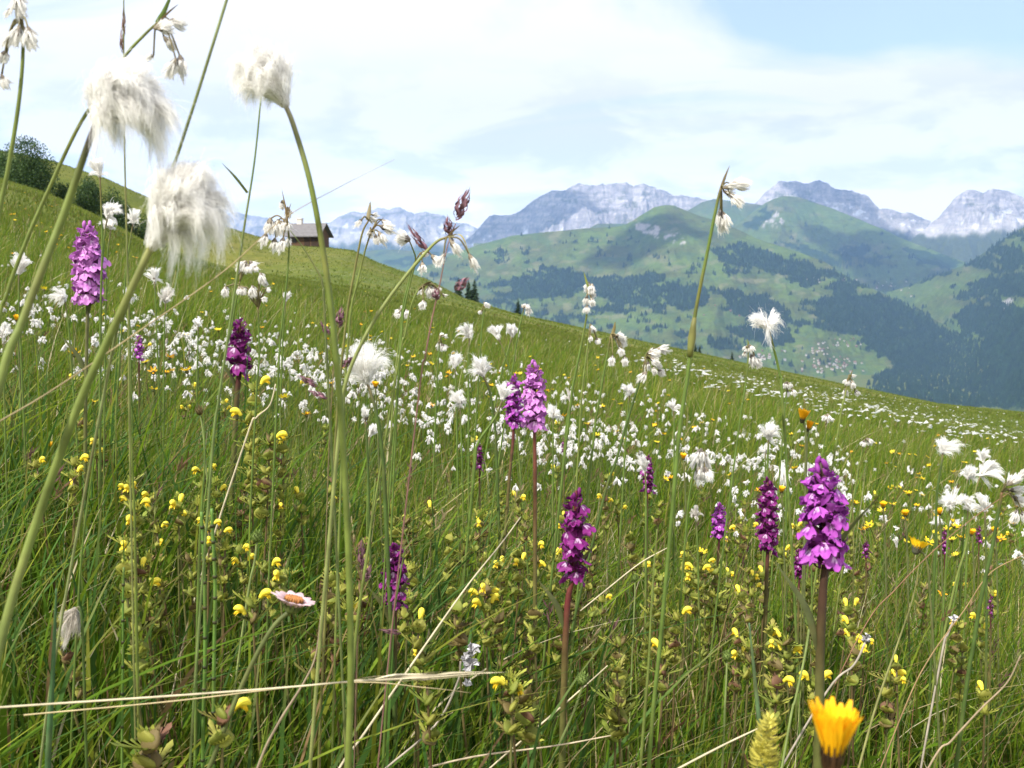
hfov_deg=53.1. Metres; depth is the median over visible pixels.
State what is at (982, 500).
cotton grass plant
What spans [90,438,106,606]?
yellow rattle
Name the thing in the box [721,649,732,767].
flower bud
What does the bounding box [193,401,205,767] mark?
green stalk
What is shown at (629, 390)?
cotton grass plant
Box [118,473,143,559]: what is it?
yellow rattle
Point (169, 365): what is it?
cotton grass plant
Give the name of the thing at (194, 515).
yellow rattle
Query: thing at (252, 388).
yellow rattle
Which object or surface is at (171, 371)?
yellow flower
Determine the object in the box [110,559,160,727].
yellow rattle
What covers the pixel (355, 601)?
yellow rattle
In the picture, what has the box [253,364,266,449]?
cotton grass plant
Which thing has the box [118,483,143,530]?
yellow rattle
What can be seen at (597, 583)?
yellow rattle
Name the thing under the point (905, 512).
yellow daisy
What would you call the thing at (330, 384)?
yellow flower
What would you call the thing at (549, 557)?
yellow rattle
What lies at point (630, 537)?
yellow rattle
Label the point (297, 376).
cotton grass plant
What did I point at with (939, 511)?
yellow daisy
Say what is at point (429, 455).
cotton grass plant
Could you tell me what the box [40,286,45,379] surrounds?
yellow flower
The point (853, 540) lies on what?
green stalk
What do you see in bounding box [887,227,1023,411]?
green hills
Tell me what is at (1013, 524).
yellow flower
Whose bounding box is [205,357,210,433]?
cotton grass plant
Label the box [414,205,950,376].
green hills
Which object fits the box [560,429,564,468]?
cotton grass plant
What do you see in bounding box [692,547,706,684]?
yellow flower
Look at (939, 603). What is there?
yellow flower
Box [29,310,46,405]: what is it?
cotton grass plant
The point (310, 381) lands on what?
purple grass plant
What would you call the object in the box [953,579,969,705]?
yellow rattle
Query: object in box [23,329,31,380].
cotton grass plant
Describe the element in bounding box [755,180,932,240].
rocky mountains
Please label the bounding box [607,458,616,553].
cotton grass plant
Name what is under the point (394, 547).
orchid
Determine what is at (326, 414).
yellow flower
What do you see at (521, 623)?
yellow rattle
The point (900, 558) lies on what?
yellow flower
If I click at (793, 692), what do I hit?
yellow rattle
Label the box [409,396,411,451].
cotton grass plant
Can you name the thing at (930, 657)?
dry straw
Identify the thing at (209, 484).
grass stalk
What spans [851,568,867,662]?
yellow rattle
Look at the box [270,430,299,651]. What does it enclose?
yellow rattle
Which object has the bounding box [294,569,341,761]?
yellow rattle
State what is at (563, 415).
yellow flower
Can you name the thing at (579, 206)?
rocky mountains
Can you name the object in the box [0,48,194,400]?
cotton grass plant
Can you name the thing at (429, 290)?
cotton grass plant
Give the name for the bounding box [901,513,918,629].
yellow flower
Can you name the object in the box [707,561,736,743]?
yellow rattle
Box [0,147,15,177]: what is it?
bush
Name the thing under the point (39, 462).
yellow rattle
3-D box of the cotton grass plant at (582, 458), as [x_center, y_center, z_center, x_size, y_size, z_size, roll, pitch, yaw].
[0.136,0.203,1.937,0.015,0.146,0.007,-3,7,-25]
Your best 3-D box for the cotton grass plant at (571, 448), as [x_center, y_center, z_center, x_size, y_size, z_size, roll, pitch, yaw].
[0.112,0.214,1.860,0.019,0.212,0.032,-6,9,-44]
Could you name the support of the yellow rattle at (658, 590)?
on the meadow ground at (258, 255)
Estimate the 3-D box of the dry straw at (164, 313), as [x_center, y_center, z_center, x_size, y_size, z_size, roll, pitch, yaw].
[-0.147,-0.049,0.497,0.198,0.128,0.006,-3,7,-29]
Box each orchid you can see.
[61,220,110,611]
[134,335,143,543]
[220,317,253,568]
[367,542,418,760]
[476,444,484,613]
[496,373,523,651]
[519,359,547,767]
[538,486,596,767]
[561,438,566,593]
[639,455,656,730]
[710,502,726,671]
[754,476,778,719]
[776,456,881,767]
[794,548,806,756]
[861,540,871,733]
[942,528,949,648]
[975,526,982,650]
[986,594,993,767]
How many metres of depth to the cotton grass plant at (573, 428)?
2.29 m
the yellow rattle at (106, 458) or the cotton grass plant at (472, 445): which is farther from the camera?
the cotton grass plant at (472, 445)
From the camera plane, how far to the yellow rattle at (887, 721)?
0.95 m
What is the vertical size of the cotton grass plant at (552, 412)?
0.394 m
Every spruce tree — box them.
[454,279,463,297]
[465,280,472,299]
[469,279,480,302]
[514,301,521,314]
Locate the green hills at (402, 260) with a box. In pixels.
[359,249,453,271]
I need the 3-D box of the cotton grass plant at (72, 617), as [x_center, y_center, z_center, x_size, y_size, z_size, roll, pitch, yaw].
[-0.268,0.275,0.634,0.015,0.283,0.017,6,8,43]
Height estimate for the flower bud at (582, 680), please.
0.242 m
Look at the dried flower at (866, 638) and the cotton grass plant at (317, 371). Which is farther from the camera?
the cotton grass plant at (317, 371)
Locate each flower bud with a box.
[195,405,220,647]
[224,528,263,767]
[548,671,589,767]
[627,574,638,767]
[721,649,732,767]
[781,616,816,767]
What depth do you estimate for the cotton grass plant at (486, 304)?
1.31 m
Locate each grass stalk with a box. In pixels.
[38,0,227,767]
[119,0,136,751]
[188,98,261,767]
[290,230,345,755]
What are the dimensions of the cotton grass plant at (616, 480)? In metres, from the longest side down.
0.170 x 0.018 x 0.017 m
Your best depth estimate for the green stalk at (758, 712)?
0.54 m
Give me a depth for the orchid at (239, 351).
1.45 m
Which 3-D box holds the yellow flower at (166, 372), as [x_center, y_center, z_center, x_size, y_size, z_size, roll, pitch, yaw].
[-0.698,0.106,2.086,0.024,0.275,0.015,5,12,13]
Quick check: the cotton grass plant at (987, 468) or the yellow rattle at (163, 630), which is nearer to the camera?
the yellow rattle at (163, 630)
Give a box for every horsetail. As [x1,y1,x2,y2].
[120,567,124,767]
[200,512,206,767]
[210,508,216,767]
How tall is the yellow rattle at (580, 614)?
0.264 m
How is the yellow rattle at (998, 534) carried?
on the meadow ground at (258, 255)
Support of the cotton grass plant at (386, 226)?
on the meadow ground at (258, 255)
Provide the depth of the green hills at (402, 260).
9249.23 m
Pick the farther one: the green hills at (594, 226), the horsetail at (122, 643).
the green hills at (594, 226)
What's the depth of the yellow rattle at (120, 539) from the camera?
0.89 m
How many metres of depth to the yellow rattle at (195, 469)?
1.16 m
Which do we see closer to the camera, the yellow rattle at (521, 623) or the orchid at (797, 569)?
the yellow rattle at (521, 623)
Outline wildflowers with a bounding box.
[601,346,1022,443]
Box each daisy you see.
[13,314,24,484]
[206,590,314,767]
[680,453,689,694]
[779,485,786,707]
[797,420,813,763]
[798,408,810,752]
[808,696,862,767]
[880,501,888,701]
[901,509,910,754]
[908,535,941,767]
[937,507,944,754]
[970,528,976,759]
[991,526,999,728]
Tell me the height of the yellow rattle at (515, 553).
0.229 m
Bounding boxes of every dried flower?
[385,642,479,767]
[780,633,870,767]
[920,614,957,767]
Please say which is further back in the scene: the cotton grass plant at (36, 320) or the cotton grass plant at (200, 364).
the cotton grass plant at (36, 320)
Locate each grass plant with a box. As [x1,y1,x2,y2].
[0,0,39,215]
[0,0,191,324]
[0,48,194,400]
[0,151,248,662]
[0,321,13,642]
[10,251,33,616]
[12,320,16,393]
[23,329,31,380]
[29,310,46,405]
[30,318,39,381]
[30,321,40,388]
[34,319,62,422]
[37,336,46,385]
[38,336,41,392]
[46,286,89,624]
[58,606,87,767]
[59,343,69,439]
[73,366,80,399]
[85,155,107,632]
[91,338,102,412]
[97,216,115,608]
[100,200,122,624]
[110,205,141,535]
[119,376,125,438]
[123,288,135,498]
[133,392,137,410]
[140,351,147,421]
[143,267,162,464]
[144,350,152,441]
[151,375,167,437]
[157,284,174,531]
[161,362,175,464]
[164,345,171,423]
[164,385,169,431]
[170,349,177,422]
[177,347,183,399]
[180,391,192,447]
[182,378,189,441]
[183,260,261,712]
[193,318,202,490]
[193,359,210,449]
[198,351,207,424]
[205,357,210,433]
[205,372,212,423]
[221,30,353,767]
[221,272,270,739]
[222,366,232,449]
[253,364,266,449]
[256,368,266,431]
[258,192,296,767]
[260,365,277,453]
[262,357,280,424]
[278,292,292,487]
[281,398,288,480]
[283,363,292,429]
[287,391,291,442]
[289,373,300,446]
[291,401,303,473]
[297,364,305,458]
[298,307,351,767]
[301,374,316,441]
[303,400,307,474]
[308,225,479,767]
[309,371,324,466]
[309,388,321,489]
[313,380,317,472]
[314,369,330,459]
[317,201,379,767]
[319,381,329,482]
[321,416,329,500]
[331,219,399,766]
[339,281,447,765]
[340,334,398,767]
[346,391,356,437]
[348,417,356,475]
[354,540,400,767]
[361,404,374,715]
[365,382,372,465]
[365,423,377,693]
[370,402,378,502]
[372,381,385,624]
[377,187,470,767]
[378,305,410,719]
[379,229,415,643]
[383,251,438,727]
[384,396,395,489]
[384,421,390,460]
[402,452,421,523]
[403,411,415,465]
[408,453,418,508]
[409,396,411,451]
[409,403,412,483]
[419,420,437,504]
[424,416,443,502]
[425,435,438,532]
[426,402,443,479]
[427,332,448,650]
[427,417,434,506]
[428,429,435,503]
[433,444,440,496]
[434,417,453,505]
[448,352,466,585]
[449,387,469,536]
[451,466,455,524]
[455,322,473,611]
[457,381,518,671]
[465,301,490,628]
[465,352,503,671]
[466,323,519,570]
[471,443,493,532]
[477,304,532,639]
[483,435,494,507]
[486,467,491,498]
[488,322,530,608]
[497,436,504,515]
[502,442,513,530]
[512,484,518,522]
[515,434,528,520]
[518,425,531,498]
[519,442,522,494]
[528,447,542,549]
[532,483,541,555]
[536,442,544,521]
[537,273,595,755]
[537,444,546,525]
[546,402,563,584]
[547,344,670,750]
[550,388,573,660]
[550,455,560,545]
[551,447,562,551]
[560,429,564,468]
[566,323,628,740]
[566,444,575,490]
[567,324,601,688]
[567,451,571,500]
[567,461,572,491]
[568,432,575,510]
[571,424,575,506]
[574,444,582,502]
[578,461,586,519]
[580,432,592,515]
[580,453,586,502]
[591,432,604,521]
[591,454,597,523]
[594,442,600,525]
[606,449,620,514]
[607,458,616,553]
[613,477,628,576]
[615,382,635,631]
[620,447,625,518]
[622,478,627,547]
[626,457,634,568]
[627,464,634,525]
[632,466,642,542]
[634,453,649,757]
[647,167,751,767]
[666,397,680,613]
[670,448,714,745]
[676,510,691,619]
[678,455,689,534]
[680,473,690,537]
[690,505,702,746]
[695,481,704,547]
[700,339,762,767]
[716,479,729,554]
[720,486,738,562]
[722,494,736,587]
[724,454,731,523]
[731,464,750,542]
[733,531,740,578]
[734,456,742,537]
[737,490,749,572]
[738,508,748,595]
[746,307,801,767]
[747,500,757,558]
[747,514,754,566]
[752,463,756,528]
[759,421,780,667]
[759,443,770,625]
[766,382,797,657]
[774,465,790,625]
[777,513,780,597]
[794,369,860,753]
[799,413,834,643]
[801,462,813,674]
[827,434,874,687]
[847,494,851,563]
[854,509,869,595]
[865,491,871,543]
[880,515,887,612]
[884,526,898,598]
[893,537,897,702]
[917,460,1004,767]
[926,435,970,765]
[929,516,943,698]
[930,448,990,759]
[933,486,966,767]
[951,465,978,767]
[954,466,1023,767]
[958,494,978,766]
[969,492,992,767]
[1012,549,1023,643]
[1016,528,1023,607]
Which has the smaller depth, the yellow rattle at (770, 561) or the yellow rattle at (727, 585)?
the yellow rattle at (727, 585)
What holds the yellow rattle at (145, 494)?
on the meadow ground at (258, 255)
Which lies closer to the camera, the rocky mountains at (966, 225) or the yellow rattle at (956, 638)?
the yellow rattle at (956, 638)
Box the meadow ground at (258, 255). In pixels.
[0,151,1023,767]
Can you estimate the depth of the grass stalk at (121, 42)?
0.60 m
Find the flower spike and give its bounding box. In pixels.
[748,711,779,767]
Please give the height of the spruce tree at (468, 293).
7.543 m
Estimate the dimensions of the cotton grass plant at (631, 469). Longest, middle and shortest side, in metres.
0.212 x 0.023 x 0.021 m
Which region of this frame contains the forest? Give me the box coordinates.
[422,221,1023,407]
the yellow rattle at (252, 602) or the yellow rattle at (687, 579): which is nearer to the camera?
the yellow rattle at (252, 602)
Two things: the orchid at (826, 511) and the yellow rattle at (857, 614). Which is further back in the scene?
the yellow rattle at (857, 614)
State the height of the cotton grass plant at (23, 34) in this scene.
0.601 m
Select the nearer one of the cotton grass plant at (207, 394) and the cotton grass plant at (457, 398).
the cotton grass plant at (457, 398)
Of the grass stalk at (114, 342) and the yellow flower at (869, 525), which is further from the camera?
the yellow flower at (869, 525)
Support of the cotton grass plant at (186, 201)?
on the meadow ground at (258, 255)
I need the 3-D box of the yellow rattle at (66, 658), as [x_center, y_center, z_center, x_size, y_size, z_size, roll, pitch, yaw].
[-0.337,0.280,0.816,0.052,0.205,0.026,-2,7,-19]
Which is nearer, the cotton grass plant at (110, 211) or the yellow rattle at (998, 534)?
the cotton grass plant at (110, 211)
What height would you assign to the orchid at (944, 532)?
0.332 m
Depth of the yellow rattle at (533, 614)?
0.88 m
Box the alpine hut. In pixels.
[284,218,333,247]
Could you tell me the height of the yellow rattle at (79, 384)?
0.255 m
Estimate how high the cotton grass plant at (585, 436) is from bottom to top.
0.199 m
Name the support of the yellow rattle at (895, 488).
on the meadow ground at (258, 255)
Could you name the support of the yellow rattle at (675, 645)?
on the meadow ground at (258, 255)
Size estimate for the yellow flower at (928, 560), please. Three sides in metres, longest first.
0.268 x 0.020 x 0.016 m
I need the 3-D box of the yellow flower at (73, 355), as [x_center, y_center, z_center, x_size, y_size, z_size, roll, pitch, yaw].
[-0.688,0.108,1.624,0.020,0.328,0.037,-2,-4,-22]
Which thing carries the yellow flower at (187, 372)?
on the meadow ground at (258, 255)
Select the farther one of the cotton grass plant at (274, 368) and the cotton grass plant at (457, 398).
the cotton grass plant at (274, 368)
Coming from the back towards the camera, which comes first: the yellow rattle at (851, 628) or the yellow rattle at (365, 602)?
the yellow rattle at (851, 628)
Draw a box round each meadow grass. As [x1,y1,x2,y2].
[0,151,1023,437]
[0,200,1023,618]
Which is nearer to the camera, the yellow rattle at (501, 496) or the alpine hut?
the yellow rattle at (501, 496)
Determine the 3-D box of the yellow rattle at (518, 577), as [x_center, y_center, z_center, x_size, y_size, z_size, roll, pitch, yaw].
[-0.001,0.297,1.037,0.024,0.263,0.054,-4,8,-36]
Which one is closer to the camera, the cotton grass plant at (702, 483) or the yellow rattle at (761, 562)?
the yellow rattle at (761, 562)
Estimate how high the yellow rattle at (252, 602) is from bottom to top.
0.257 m
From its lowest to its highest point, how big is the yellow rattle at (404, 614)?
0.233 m
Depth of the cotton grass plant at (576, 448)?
1.86 m
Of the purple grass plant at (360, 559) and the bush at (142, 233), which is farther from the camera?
the bush at (142, 233)
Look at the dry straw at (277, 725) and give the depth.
0.62 m
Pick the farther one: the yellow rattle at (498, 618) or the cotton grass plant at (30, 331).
the cotton grass plant at (30, 331)
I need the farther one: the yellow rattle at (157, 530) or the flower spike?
the yellow rattle at (157, 530)
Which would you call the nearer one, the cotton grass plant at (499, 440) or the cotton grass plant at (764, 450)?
the cotton grass plant at (764, 450)
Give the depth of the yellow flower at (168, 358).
1.68 m
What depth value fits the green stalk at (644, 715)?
0.69 m
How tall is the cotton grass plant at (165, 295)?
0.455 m
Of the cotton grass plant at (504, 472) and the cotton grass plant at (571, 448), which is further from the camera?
the cotton grass plant at (504, 472)
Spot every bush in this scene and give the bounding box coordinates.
[0,135,60,196]
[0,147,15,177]
[54,182,72,203]
[72,174,107,218]
[98,186,138,232]
[128,213,166,246]
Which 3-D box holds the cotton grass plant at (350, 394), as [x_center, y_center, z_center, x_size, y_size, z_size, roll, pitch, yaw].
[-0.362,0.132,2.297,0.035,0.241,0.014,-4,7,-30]
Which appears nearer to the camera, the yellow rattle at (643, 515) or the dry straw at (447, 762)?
the dry straw at (447, 762)
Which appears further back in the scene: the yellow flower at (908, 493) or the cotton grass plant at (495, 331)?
the yellow flower at (908, 493)
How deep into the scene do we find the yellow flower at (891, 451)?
3.37 m
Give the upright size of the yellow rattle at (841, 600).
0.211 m
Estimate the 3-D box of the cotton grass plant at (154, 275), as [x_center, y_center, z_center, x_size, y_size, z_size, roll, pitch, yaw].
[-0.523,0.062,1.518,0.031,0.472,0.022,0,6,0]
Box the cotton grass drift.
[0,255,1015,571]
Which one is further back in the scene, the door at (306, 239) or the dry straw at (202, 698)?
the door at (306, 239)
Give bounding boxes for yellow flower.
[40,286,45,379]
[69,348,80,397]
[118,329,157,412]
[125,353,174,480]
[141,386,157,459]
[143,359,159,438]
[147,366,157,441]
[162,370,170,437]
[164,368,174,449]
[180,366,228,486]
[214,328,229,398]
[278,394,322,523]
[301,412,314,526]
[305,367,343,465]
[329,381,363,510]
[437,370,451,460]
[562,413,565,460]
[595,433,622,535]
[620,475,668,572]
[652,422,664,495]
[667,475,681,602]
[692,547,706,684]
[859,527,877,612]
[861,516,907,615]
[864,520,899,628]
[864,526,906,648]
[870,536,933,628]
[877,507,904,571]
[884,502,895,621]
[884,538,908,618]
[890,449,911,525]
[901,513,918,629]
[903,490,927,579]
[903,522,959,600]
[911,530,939,617]
[913,513,937,616]
[934,590,947,624]
[937,534,964,636]
[943,525,951,583]
[949,537,957,615]
[951,551,960,618]
[988,534,1005,586]
[1010,521,1023,571]
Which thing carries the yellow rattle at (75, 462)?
on the meadow ground at (258, 255)
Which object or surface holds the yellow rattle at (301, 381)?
on the meadow ground at (258, 255)
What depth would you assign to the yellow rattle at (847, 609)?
1.16 m
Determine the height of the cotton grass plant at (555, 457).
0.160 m
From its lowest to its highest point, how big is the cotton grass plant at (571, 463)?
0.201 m
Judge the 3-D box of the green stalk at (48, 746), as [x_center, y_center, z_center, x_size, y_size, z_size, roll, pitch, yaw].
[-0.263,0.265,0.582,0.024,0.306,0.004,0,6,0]
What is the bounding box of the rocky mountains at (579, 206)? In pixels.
[448,182,707,252]
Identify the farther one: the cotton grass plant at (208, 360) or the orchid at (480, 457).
the cotton grass plant at (208, 360)
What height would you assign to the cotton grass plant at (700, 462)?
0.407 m
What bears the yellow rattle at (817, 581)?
on the meadow ground at (258, 255)
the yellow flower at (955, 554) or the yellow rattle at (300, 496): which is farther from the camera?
the yellow flower at (955, 554)
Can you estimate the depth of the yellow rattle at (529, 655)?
0.95 m
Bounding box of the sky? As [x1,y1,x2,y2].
[0,0,1023,228]
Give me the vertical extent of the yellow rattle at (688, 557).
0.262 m
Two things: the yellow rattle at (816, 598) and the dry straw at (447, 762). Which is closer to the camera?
the dry straw at (447, 762)
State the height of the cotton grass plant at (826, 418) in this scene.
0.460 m
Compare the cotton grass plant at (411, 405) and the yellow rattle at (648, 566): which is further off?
the cotton grass plant at (411, 405)
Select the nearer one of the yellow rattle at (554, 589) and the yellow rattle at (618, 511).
the yellow rattle at (554, 589)
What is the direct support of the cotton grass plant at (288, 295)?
on the meadow ground at (258, 255)
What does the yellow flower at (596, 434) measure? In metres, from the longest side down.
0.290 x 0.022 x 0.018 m
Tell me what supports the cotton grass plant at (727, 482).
on the meadow ground at (258, 255)
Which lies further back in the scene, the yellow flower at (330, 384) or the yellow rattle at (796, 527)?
the yellow flower at (330, 384)
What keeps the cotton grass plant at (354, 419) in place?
on the meadow ground at (258, 255)
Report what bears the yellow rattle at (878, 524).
on the meadow ground at (258, 255)
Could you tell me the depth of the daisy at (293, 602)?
0.57 m
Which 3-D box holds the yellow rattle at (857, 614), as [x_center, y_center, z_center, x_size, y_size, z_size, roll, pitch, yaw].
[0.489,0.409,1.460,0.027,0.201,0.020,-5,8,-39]
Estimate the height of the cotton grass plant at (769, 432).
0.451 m
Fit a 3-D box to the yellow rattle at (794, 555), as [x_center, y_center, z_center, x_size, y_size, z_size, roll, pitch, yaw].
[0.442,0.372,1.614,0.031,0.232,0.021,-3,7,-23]
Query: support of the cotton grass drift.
on the meadow ground at (258, 255)
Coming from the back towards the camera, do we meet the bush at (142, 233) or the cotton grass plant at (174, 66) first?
the bush at (142, 233)
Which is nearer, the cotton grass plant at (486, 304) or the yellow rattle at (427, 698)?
the yellow rattle at (427, 698)
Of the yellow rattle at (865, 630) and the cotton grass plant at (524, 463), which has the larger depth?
the cotton grass plant at (524, 463)
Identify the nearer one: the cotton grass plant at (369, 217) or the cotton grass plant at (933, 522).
the cotton grass plant at (369, 217)
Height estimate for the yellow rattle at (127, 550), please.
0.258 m
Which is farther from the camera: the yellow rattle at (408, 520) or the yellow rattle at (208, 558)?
the yellow rattle at (408, 520)
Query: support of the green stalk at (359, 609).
on the meadow ground at (258, 255)
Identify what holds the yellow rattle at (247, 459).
on the meadow ground at (258, 255)
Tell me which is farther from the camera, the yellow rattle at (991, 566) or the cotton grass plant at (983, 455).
the yellow rattle at (991, 566)
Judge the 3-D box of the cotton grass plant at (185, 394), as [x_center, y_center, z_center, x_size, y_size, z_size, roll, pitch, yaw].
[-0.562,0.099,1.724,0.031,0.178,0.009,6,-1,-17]
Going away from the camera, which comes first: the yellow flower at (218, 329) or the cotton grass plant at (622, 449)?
the cotton grass plant at (622, 449)
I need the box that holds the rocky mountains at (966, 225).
[910,188,1023,262]
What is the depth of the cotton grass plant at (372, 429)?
1.06 m
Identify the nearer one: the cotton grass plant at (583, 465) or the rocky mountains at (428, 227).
the cotton grass plant at (583, 465)
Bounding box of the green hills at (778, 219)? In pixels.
[734,196,963,294]
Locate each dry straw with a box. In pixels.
[0,160,392,421]
[0,671,500,707]
[24,682,469,715]
[166,384,275,718]
[256,616,320,767]
[338,517,520,767]
[428,735,610,767]
[489,665,607,767]
[580,548,666,610]
[678,728,756,767]
[796,494,1006,767]
[880,554,1023,767]
[927,655,1020,767]
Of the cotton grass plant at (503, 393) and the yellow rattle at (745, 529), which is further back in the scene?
the yellow rattle at (745, 529)
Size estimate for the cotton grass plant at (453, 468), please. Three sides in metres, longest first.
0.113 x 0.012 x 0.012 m
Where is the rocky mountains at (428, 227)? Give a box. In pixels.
[223,207,476,252]
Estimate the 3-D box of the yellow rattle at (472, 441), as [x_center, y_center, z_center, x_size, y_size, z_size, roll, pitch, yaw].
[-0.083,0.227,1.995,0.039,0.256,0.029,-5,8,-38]
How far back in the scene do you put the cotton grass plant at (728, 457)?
2.29 m
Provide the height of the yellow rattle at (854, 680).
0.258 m
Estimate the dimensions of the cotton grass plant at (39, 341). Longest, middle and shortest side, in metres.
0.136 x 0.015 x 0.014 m
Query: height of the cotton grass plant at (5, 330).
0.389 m
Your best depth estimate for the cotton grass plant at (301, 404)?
1.83 m
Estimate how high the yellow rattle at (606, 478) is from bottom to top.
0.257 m
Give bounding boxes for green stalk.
[45,589,56,767]
[69,401,100,766]
[130,380,140,751]
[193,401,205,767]
[344,478,375,767]
[381,546,405,767]
[639,531,656,767]
[748,623,764,767]
[848,428,853,753]
[858,559,919,767]
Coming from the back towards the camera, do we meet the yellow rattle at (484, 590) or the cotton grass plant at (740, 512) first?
the cotton grass plant at (740, 512)
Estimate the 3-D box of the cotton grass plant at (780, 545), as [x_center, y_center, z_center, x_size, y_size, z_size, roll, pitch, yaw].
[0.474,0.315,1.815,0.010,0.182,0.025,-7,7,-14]
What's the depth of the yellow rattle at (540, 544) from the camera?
1.15 m
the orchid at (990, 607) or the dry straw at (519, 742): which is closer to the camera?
the dry straw at (519, 742)
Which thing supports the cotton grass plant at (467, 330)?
on the meadow ground at (258, 255)
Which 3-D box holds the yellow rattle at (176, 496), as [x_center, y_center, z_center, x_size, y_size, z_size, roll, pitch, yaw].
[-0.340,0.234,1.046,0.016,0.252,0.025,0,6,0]
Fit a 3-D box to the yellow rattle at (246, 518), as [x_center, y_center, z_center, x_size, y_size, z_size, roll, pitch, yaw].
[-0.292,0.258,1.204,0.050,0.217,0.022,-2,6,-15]
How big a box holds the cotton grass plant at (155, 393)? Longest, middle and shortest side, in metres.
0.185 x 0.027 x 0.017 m
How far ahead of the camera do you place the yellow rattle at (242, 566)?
0.98 m
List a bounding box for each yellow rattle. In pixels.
[20,450,50,550]
[28,456,70,648]
[49,610,96,765]
[59,465,83,646]
[61,454,89,632]
[62,420,92,569]
[68,408,91,562]
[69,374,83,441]
[88,434,113,541]
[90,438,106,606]
[107,535,142,713]
[108,722,173,767]
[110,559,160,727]
[115,497,150,693]
[117,537,149,727]
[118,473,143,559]
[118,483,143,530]
[119,442,145,488]
[124,597,163,746]
[133,557,179,764]
[139,549,162,709]
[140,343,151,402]
[141,490,171,690]
[145,521,193,742]
[146,576,174,726]
[162,493,193,686]
[167,491,184,699]
[175,551,216,764]
[179,400,190,458]
[181,510,209,667]
[183,495,206,697]
[189,382,202,461]
[192,463,216,571]
[194,517,221,704]
[197,696,250,767]
[207,475,232,651]
[207,527,232,694]
[207,538,237,765]
[218,399,230,480]
[221,483,248,655]
[228,407,270,656]
[231,543,277,751]
[232,588,272,767]
[234,376,271,586]
[239,514,284,683]
[244,430,287,631]
[256,557,302,766]
[260,475,273,589]
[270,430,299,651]
[271,569,296,761]
[273,490,290,655]
[274,567,313,711]
[292,486,309,634]
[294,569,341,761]
[300,377,308,468]
[311,587,346,767]
[313,423,328,518]
[318,473,342,566]
[329,567,362,727]
[334,596,369,762]
[352,537,374,679]
[357,595,374,709]
[358,498,379,596]
[370,469,382,529]
[379,504,403,556]
[383,605,402,732]
[393,515,420,663]
[397,524,423,622]
[397,591,418,767]
[401,607,436,767]
[402,559,427,735]
[403,636,428,767]
[408,666,446,767]
[419,500,444,649]
[437,598,472,767]
[438,532,467,653]
[449,531,479,630]
[463,508,487,671]
[465,436,477,526]
[466,454,478,515]
[468,578,499,766]
[472,578,504,767]
[474,508,493,579]
[477,558,510,707]
[478,552,509,749]
[485,607,525,758]
[490,676,535,767]
[492,490,510,548]
[492,556,511,642]
[493,667,526,767]
[499,552,526,735]
[509,490,527,620]
[509,585,538,752]
[510,547,526,687]
[512,511,532,661]
[513,636,541,746]
[514,685,545,767]
[518,507,532,607]
[524,606,546,766]
[525,536,545,706]
[537,548,562,693]
[539,572,579,745]
[546,624,573,763]
[549,464,561,551]
[551,573,586,701]
[554,420,561,474]
[558,511,576,673]
[573,552,592,716]
[576,606,606,766]
[583,530,603,665]
[584,537,601,653]
[584,546,597,685]
[590,686,640,767]
[592,594,612,755]
[597,493,612,614]
[598,632,638,767]
[599,472,613,576]
[603,654,637,767]
[608,497,627,608]
[621,531,641,651]
[633,493,653,608]
[634,603,659,711]
[635,558,651,719]
[640,638,682,756]
[643,549,666,645]
[647,572,666,675]
[649,500,666,604]
[651,616,683,765]
[664,569,701,746]
[665,606,691,767]
[678,542,695,702]
[678,551,693,746]
[678,562,710,754]
[694,562,712,694]
[694,588,726,735]
[696,485,706,540]
[699,558,715,729]
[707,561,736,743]
[709,567,733,706]
[721,525,736,649]
[723,584,747,767]
[724,627,746,767]
[726,500,750,601]
[732,636,765,767]
[735,524,754,628]
[737,570,761,766]
[738,566,757,698]
[740,587,762,757]
[748,553,776,690]
[752,522,761,616]
[752,559,763,644]
[753,565,774,727]
[755,658,789,760]
[758,672,794,757]
[763,618,786,765]
[764,638,784,766]
[768,628,802,767]
[775,545,789,634]
[778,646,798,703]
[784,613,794,739]
[787,549,801,614]
[791,580,809,733]
[792,521,801,579]
[797,536,807,659]
[797,670,832,753]
[800,564,815,610]
[800,577,827,669]
[804,580,818,700]
[806,632,828,767]
[814,590,827,700]
[825,531,847,638]
[833,588,850,691]
[835,598,854,702]
[839,615,869,767]
[844,552,874,703]
[844,640,867,767]
[845,531,858,593]
[848,598,863,747]
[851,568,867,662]
[851,627,874,757]
[854,602,862,729]
[869,669,906,767]
[870,491,878,548]
[870,522,881,607]
[886,485,898,545]
[891,655,905,767]
[914,581,931,670]
[932,535,942,617]
[934,619,966,767]
[949,641,972,731]
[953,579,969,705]
[969,612,992,767]
[969,680,998,767]
[979,565,993,616]
[981,537,987,569]
[988,587,1005,711]
[990,530,999,584]
[999,501,1006,586]
[1006,531,1016,610]
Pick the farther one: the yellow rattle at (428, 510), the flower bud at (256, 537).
the yellow rattle at (428, 510)
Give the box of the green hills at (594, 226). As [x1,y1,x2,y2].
[473,224,625,246]
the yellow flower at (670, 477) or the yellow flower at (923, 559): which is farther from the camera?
the yellow flower at (670, 477)
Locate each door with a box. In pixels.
[304,237,309,246]
[311,237,318,246]
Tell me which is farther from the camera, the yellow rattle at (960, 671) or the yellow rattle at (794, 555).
the yellow rattle at (794, 555)
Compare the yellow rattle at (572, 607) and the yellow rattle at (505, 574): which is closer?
the yellow rattle at (572, 607)
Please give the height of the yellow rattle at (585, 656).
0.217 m
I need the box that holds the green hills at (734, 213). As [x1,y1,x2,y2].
[688,199,761,227]

